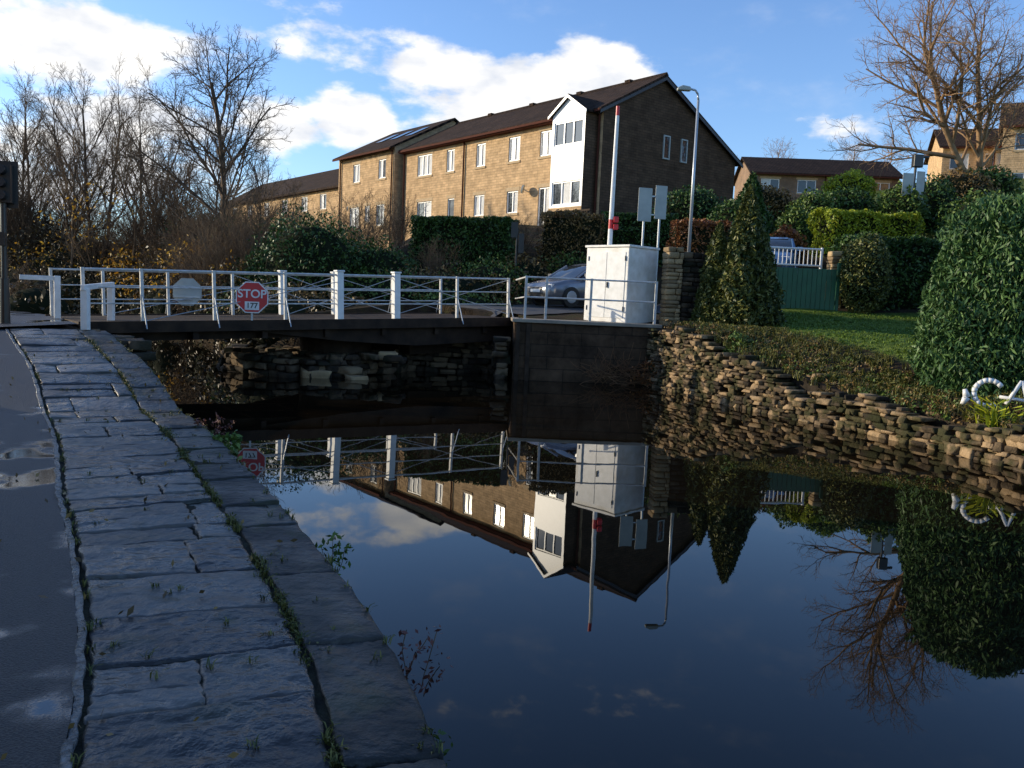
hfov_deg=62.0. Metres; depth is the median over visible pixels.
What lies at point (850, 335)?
lawn grass
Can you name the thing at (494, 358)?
bridge abutment wall
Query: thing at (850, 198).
garden shrub
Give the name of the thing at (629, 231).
green hedge
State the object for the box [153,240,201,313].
bare shrub
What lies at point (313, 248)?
evergreen shrub
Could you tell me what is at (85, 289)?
white barrier
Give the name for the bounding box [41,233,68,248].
bare shrub
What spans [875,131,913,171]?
bare tree
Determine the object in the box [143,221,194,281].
bare shrub
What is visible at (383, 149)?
adjoining gutter
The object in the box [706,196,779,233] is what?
garden shrub
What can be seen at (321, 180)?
terrace roof
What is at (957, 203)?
garden shrub
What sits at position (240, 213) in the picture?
bare shrub
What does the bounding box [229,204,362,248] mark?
bare shrub
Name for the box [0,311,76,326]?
road
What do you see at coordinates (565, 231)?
brown hedge
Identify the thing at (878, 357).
bank grass
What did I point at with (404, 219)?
bare shrub
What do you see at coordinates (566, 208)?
bay stone base
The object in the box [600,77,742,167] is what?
verge boards
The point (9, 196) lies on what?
bridge traffic signal
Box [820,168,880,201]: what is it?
garden shrub
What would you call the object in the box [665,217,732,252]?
russet hedge
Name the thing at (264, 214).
bare shrub
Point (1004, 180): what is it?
garden shrub
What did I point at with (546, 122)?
gutters and downpipes
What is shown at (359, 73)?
sky
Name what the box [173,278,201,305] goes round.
stop sign
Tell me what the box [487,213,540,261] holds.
bare shrub
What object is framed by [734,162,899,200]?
walls
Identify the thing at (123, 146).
bare tree
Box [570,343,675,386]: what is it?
dead bramble
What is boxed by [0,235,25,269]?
bare shrub
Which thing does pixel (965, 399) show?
garden ornament
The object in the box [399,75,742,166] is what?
roof slopes
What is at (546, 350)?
bridge abutment
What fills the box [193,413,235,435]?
red bank weed
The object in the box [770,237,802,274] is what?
parked car
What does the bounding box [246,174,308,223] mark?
bare tree
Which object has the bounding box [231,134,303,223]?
bare tree
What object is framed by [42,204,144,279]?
bare shrub
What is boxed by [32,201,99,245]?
bare shrub
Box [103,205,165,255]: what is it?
bare shrub
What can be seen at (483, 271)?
bank undergrowth
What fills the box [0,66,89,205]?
bare tree
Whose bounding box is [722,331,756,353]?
wall fern
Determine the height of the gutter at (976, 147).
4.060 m
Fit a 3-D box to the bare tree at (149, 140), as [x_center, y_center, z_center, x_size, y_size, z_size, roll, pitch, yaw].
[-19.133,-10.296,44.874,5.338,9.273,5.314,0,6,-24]
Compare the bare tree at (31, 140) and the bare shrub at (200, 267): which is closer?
the bare shrub at (200, 267)
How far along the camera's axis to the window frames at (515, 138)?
46.74 m
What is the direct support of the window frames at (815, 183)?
attached to the walls at (789, 182)
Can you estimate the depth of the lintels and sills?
49.45 m
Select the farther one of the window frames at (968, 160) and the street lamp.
the window frames at (968, 160)
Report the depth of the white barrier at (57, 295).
18.08 m
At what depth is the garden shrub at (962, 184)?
37.13 m
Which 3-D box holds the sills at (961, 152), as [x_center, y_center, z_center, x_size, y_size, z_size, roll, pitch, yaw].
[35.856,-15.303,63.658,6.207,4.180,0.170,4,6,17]
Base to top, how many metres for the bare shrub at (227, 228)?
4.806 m
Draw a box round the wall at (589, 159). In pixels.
[581,111,598,213]
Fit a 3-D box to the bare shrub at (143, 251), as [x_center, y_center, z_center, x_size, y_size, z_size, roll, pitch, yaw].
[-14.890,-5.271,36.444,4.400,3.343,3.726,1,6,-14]
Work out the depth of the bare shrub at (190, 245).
33.89 m
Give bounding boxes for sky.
[0,0,1023,237]
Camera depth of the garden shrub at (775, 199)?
39.67 m
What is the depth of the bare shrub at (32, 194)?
46.17 m
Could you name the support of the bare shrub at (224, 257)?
on the ground at (448, 309)
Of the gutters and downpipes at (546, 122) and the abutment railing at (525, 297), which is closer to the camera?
the abutment railing at (525, 297)
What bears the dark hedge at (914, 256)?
on the ground at (448, 309)
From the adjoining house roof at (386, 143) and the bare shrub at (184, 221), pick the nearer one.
the bare shrub at (184, 221)
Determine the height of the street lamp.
7.042 m
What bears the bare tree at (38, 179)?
on the ground at (448, 309)
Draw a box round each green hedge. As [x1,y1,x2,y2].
[407,215,519,271]
[600,210,678,266]
[805,207,924,257]
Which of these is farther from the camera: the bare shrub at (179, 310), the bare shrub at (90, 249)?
the bare shrub at (90, 249)
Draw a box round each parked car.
[524,264,586,306]
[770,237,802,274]
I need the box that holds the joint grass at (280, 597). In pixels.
[14,337,444,767]
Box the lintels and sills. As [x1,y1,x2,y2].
[234,125,552,229]
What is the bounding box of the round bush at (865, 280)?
[838,233,894,313]
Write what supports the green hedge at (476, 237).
on the ground at (448, 309)
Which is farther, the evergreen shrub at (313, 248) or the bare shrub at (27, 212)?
the bare shrub at (27, 212)
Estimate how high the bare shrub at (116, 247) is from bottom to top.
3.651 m
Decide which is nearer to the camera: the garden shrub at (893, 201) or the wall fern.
the wall fern
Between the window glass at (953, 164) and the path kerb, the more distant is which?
the window glass at (953, 164)
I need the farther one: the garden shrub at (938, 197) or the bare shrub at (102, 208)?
the bare shrub at (102, 208)
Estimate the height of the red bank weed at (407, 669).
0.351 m
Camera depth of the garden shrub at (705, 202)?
36.78 m
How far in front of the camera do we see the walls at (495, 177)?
48.24 m
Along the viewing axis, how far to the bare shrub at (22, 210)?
44.37 m
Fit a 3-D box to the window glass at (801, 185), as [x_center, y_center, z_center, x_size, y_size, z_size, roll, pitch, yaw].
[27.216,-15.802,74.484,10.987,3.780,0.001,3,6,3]
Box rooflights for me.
[377,126,429,142]
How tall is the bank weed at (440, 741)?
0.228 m
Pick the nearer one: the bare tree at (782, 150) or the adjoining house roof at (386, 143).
the adjoining house roof at (386, 143)
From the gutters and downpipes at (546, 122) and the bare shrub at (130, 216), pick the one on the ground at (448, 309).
the bare shrub at (130, 216)
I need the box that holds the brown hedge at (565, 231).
[535,208,606,265]
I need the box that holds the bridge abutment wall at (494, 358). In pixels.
[394,336,511,378]
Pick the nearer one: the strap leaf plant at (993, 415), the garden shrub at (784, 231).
the strap leaf plant at (993, 415)
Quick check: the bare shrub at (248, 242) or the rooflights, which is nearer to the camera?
the bare shrub at (248, 242)
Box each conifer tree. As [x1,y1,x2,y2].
[689,184,786,327]
[727,171,782,309]
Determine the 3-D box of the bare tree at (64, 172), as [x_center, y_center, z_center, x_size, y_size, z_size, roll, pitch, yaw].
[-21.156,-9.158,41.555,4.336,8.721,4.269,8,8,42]
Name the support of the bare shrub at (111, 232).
on the ground at (448, 309)
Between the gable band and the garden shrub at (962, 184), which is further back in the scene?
the gable band
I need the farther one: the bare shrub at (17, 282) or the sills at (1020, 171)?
the sills at (1020, 171)
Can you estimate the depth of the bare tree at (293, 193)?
38.85 m
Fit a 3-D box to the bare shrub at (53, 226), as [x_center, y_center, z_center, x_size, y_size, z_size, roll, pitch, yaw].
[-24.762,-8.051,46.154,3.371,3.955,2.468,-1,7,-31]
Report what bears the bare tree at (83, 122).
on the ground at (448, 309)
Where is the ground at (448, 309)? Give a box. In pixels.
[0,178,1023,420]
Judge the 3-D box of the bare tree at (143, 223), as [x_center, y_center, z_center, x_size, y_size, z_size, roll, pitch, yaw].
[-16.051,-7.737,39.088,4.048,6.948,4.067,1,6,-12]
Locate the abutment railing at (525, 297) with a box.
[515,276,657,323]
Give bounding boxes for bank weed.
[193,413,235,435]
[210,429,244,463]
[315,531,353,574]
[397,625,452,695]
[434,729,452,765]
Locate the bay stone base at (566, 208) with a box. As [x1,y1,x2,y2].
[548,206,581,211]
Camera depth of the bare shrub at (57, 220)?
43.81 m
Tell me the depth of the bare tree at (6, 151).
49.33 m
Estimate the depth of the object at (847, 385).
15.92 m
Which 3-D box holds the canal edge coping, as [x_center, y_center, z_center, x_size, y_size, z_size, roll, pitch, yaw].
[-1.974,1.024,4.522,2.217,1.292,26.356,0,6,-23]
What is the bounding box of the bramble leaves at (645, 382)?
[630,359,656,386]
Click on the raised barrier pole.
(611, 225)
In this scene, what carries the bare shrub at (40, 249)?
on the ground at (448, 309)
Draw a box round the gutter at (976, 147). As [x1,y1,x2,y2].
[943,146,1001,170]
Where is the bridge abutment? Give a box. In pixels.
[510,317,661,384]
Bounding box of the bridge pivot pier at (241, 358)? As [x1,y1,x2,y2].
[217,343,412,379]
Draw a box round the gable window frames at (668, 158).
[662,135,687,202]
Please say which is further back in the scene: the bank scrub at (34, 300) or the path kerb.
the bank scrub at (34, 300)
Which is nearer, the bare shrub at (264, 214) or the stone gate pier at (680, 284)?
the stone gate pier at (680, 284)
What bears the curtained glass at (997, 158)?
attached to the window frames at (968, 160)
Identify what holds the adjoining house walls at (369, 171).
on the ground at (448, 309)
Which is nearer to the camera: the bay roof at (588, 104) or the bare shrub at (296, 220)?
the bare shrub at (296, 220)
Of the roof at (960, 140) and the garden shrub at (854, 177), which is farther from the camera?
the roof at (960, 140)
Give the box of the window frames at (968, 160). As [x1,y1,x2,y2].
[949,153,1000,168]
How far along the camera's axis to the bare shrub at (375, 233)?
31.39 m
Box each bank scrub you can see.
[0,211,182,313]
[0,240,330,349]
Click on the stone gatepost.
(833, 258)
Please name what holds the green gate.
on the ground at (448, 309)
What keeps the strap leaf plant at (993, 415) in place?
on the ground at (448, 309)
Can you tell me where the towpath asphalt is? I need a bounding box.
[0,327,76,767]
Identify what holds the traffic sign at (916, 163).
on the ground at (448, 309)
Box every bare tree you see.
[0,58,75,197]
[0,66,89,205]
[0,137,19,161]
[7,148,69,263]
[15,69,110,241]
[22,106,131,277]
[30,62,132,234]
[37,121,125,233]
[63,50,165,240]
[77,65,208,228]
[95,103,203,225]
[97,21,298,257]
[103,146,204,275]
[109,126,208,234]
[145,152,230,243]
[178,117,247,212]
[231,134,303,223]
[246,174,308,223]
[261,173,311,229]
[761,137,796,157]
[817,0,1023,178]
[838,137,873,160]
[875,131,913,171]
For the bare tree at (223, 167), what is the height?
12.071 m
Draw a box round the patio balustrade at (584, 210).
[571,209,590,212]
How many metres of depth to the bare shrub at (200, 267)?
30.41 m
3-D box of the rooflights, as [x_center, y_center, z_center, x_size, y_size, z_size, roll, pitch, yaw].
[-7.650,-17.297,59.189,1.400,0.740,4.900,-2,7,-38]
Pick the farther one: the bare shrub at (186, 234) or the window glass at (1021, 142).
the window glass at (1021, 142)
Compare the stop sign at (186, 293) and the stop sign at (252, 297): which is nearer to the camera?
the stop sign at (252, 297)
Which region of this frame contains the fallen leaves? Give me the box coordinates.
[0,358,334,759]
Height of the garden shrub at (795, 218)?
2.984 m
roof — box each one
[231,169,338,202]
[333,118,458,159]
[549,93,601,119]
[734,157,902,185]
[923,128,1002,164]
[999,102,1023,134]
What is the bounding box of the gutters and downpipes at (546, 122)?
[398,108,600,240]
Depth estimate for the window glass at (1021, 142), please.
58.61 m
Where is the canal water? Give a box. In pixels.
[148,340,1023,767]
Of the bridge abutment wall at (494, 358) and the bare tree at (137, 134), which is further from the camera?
the bare tree at (137, 134)
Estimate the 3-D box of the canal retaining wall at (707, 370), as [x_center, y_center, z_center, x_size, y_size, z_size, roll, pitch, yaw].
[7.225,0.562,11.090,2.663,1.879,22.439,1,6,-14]
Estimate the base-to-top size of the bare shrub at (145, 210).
5.821 m
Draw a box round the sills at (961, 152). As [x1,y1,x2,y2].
[948,150,1001,170]
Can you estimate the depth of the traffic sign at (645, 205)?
25.83 m
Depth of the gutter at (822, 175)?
73.75 m
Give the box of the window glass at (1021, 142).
[1013,134,1023,178]
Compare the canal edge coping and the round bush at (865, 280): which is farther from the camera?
the round bush at (865, 280)
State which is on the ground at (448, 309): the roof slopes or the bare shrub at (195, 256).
the bare shrub at (195, 256)
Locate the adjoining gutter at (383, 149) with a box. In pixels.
[332,147,392,244]
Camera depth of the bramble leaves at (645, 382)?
21.18 m
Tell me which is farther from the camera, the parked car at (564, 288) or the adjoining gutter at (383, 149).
the adjoining gutter at (383, 149)
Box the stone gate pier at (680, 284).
[659,247,705,325]
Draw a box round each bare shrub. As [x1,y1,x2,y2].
[0,176,67,268]
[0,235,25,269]
[0,260,56,299]
[7,176,45,264]
[7,180,109,261]
[7,209,70,266]
[8,176,50,267]
[14,165,55,232]
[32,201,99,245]
[32,204,85,255]
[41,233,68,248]
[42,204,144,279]
[61,236,119,262]
[69,186,124,240]
[85,195,196,242]
[92,211,159,277]
[97,172,214,259]
[97,217,162,279]
[101,209,195,262]
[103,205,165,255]
[103,225,195,278]
[137,214,275,310]
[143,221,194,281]
[145,232,249,292]
[153,172,261,238]
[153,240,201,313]
[154,236,255,313]
[155,188,228,275]
[156,183,279,281]
[156,211,285,260]
[157,215,274,313]
[159,210,248,277]
[165,206,244,259]
[174,226,222,275]
[176,211,274,279]
[178,198,283,231]
[180,164,293,258]
[181,200,343,251]
[197,205,305,270]
[202,190,263,218]
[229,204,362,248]
[291,185,404,251]
[303,212,370,245]
[328,202,411,253]
[357,189,427,249]
[408,232,478,275]
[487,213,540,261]
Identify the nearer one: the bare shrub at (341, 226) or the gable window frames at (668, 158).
the bare shrub at (341, 226)
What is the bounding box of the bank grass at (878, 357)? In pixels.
[671,320,1023,427]
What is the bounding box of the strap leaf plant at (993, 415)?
[965,396,1023,427]
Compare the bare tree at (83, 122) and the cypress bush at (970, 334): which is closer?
the cypress bush at (970, 334)
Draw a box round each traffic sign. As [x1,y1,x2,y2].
[637,185,667,280]
[901,154,928,199]
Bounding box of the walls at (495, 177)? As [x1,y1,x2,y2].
[403,111,603,240]
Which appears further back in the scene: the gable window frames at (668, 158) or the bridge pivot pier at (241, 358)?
the gable window frames at (668, 158)
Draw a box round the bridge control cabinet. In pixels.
[584,244,659,322]
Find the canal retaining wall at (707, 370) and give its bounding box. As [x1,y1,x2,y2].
[643,326,1023,472]
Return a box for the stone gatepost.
[825,251,844,307]
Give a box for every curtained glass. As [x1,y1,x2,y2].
[249,131,570,225]
[761,179,769,188]
[960,154,1000,167]
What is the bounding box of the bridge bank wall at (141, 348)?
[69,324,155,365]
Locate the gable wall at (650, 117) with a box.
[599,81,734,227]
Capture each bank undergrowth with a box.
[207,250,586,313]
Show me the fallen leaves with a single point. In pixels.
(233, 754)
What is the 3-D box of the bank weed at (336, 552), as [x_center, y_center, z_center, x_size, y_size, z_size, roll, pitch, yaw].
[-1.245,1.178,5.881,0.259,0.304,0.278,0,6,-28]
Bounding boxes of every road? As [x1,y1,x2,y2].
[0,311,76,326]
[454,281,920,316]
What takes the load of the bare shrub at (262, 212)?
on the ground at (448, 309)
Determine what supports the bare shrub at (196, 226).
on the ground at (448, 309)
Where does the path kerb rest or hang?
on the ground at (448, 309)
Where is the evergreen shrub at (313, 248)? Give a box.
[221,200,422,297]
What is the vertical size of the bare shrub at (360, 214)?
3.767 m
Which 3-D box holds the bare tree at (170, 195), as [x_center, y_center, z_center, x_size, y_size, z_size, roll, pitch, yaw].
[-15.458,-7.618,40.128,3.542,6.357,3.558,6,7,31]
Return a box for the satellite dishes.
[347,185,528,209]
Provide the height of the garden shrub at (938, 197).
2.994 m
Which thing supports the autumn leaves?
on the ground at (448, 309)
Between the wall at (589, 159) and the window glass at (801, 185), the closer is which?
the wall at (589, 159)
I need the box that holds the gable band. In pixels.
[602,113,730,212]
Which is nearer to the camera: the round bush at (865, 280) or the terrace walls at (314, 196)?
the round bush at (865, 280)
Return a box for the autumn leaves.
[0,183,244,302]
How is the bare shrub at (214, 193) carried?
on the ground at (448, 309)
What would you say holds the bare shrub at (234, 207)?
on the ground at (448, 309)
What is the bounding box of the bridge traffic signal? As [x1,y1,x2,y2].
[0,161,18,326]
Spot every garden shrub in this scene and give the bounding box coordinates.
[652,184,729,226]
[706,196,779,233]
[734,182,796,225]
[770,224,809,267]
[773,201,812,247]
[784,187,839,246]
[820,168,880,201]
[823,183,876,211]
[871,180,929,232]
[915,171,960,237]
[928,164,1000,207]
[934,187,1002,239]
[963,164,1023,195]
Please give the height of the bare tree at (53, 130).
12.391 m
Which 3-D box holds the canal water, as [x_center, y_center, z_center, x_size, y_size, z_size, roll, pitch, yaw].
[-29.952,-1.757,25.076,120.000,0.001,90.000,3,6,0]
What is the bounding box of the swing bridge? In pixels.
[45,267,513,353]
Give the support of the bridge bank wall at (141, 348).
on the ground at (448, 309)
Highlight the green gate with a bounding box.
[770,246,841,310]
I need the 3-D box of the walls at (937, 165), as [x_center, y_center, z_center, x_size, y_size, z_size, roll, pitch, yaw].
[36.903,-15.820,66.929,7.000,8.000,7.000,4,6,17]
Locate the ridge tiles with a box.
[455,72,668,124]
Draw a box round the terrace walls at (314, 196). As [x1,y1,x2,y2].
[226,187,338,231]
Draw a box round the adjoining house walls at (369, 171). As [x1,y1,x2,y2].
[338,121,455,249]
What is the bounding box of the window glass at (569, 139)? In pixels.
[234,120,686,225]
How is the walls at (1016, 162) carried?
on the ground at (448, 309)
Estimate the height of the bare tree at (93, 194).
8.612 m
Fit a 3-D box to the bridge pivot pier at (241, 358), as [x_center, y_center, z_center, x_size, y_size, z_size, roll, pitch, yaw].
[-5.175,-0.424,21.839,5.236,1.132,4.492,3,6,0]
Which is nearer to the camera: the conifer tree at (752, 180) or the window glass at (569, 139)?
the conifer tree at (752, 180)
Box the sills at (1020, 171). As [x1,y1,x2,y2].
[1011,130,1023,172]
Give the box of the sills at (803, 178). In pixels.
[760,176,891,194]
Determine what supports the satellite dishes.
attached to the walls at (495, 177)
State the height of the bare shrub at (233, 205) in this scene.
5.326 m
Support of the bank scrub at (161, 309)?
on the ground at (448, 309)
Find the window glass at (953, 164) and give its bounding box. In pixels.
[950,154,993,167]
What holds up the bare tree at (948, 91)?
on the ground at (448, 309)
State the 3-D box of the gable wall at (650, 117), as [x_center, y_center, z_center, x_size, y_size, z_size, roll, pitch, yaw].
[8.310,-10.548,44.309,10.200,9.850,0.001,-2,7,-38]
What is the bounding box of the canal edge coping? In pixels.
[79,330,446,767]
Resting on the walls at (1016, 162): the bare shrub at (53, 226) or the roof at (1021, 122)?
the roof at (1021, 122)
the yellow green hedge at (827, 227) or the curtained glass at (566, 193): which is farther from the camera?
the curtained glass at (566, 193)
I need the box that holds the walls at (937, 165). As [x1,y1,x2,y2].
[927,138,999,181]
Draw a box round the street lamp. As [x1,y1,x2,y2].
[677,85,699,251]
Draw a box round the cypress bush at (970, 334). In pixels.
[907,192,1023,400]
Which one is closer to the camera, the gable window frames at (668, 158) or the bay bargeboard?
the bay bargeboard
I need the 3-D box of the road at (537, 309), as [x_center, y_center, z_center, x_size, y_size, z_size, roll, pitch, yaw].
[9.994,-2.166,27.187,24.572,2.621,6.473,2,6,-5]
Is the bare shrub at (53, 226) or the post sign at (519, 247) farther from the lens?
the bare shrub at (53, 226)
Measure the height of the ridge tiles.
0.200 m
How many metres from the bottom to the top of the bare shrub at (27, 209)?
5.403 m
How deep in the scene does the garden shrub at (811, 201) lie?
34.52 m
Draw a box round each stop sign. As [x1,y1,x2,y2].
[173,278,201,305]
[236,281,267,320]
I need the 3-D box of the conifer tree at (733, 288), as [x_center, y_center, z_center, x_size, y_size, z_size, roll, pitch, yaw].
[5.768,-3.150,21.479,2.328,3.751,2.114,3,6,0]
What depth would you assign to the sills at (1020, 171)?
58.57 m
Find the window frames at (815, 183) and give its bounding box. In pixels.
[761,178,889,193]
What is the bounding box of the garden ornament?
[960,378,1023,408]
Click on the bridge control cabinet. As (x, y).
(629, 262)
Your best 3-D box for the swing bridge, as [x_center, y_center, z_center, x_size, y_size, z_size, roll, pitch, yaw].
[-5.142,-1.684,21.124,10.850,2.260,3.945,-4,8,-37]
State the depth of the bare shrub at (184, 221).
35.54 m
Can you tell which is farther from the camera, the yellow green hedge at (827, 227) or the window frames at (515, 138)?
the window frames at (515, 138)
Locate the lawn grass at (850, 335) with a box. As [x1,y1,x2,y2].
[762,310,924,358]
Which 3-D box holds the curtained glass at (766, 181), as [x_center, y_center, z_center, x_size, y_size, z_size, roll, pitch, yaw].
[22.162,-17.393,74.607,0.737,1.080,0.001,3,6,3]
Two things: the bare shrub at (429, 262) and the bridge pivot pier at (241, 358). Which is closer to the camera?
the bridge pivot pier at (241, 358)
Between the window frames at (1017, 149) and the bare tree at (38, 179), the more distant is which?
the window frames at (1017, 149)
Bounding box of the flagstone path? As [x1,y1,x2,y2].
[9,328,332,767]
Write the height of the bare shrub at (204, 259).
4.427 m
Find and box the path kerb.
[4,327,86,767]
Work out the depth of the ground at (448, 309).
23.55 m
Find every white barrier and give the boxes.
[19,275,60,317]
[80,282,114,329]
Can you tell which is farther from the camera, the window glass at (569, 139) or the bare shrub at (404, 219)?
the window glass at (569, 139)
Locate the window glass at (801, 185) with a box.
[770,180,888,192]
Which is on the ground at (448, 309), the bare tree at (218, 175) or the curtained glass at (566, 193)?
the bare tree at (218, 175)
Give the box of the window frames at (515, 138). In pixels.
[248,118,582,226]
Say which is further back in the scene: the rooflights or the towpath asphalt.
the rooflights
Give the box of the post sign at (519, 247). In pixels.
[511,222,523,290]
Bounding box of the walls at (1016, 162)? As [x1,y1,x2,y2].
[1000,127,1023,175]
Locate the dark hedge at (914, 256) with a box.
[830,230,944,310]
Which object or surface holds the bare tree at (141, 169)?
on the ground at (448, 309)
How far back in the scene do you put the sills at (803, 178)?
74.28 m
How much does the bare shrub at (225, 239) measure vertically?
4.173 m
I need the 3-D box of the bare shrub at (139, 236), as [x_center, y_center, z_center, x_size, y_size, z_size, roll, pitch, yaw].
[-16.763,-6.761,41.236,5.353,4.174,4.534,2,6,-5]
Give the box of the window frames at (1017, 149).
[1013,133,1023,177]
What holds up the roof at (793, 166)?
on the walls at (789, 182)
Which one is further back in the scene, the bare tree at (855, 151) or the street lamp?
the bare tree at (855, 151)
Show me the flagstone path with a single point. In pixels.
(234, 701)
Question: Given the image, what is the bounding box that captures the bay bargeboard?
[548,94,586,119]
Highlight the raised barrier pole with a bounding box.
[607,106,619,244]
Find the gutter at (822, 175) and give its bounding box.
[756,172,902,180]

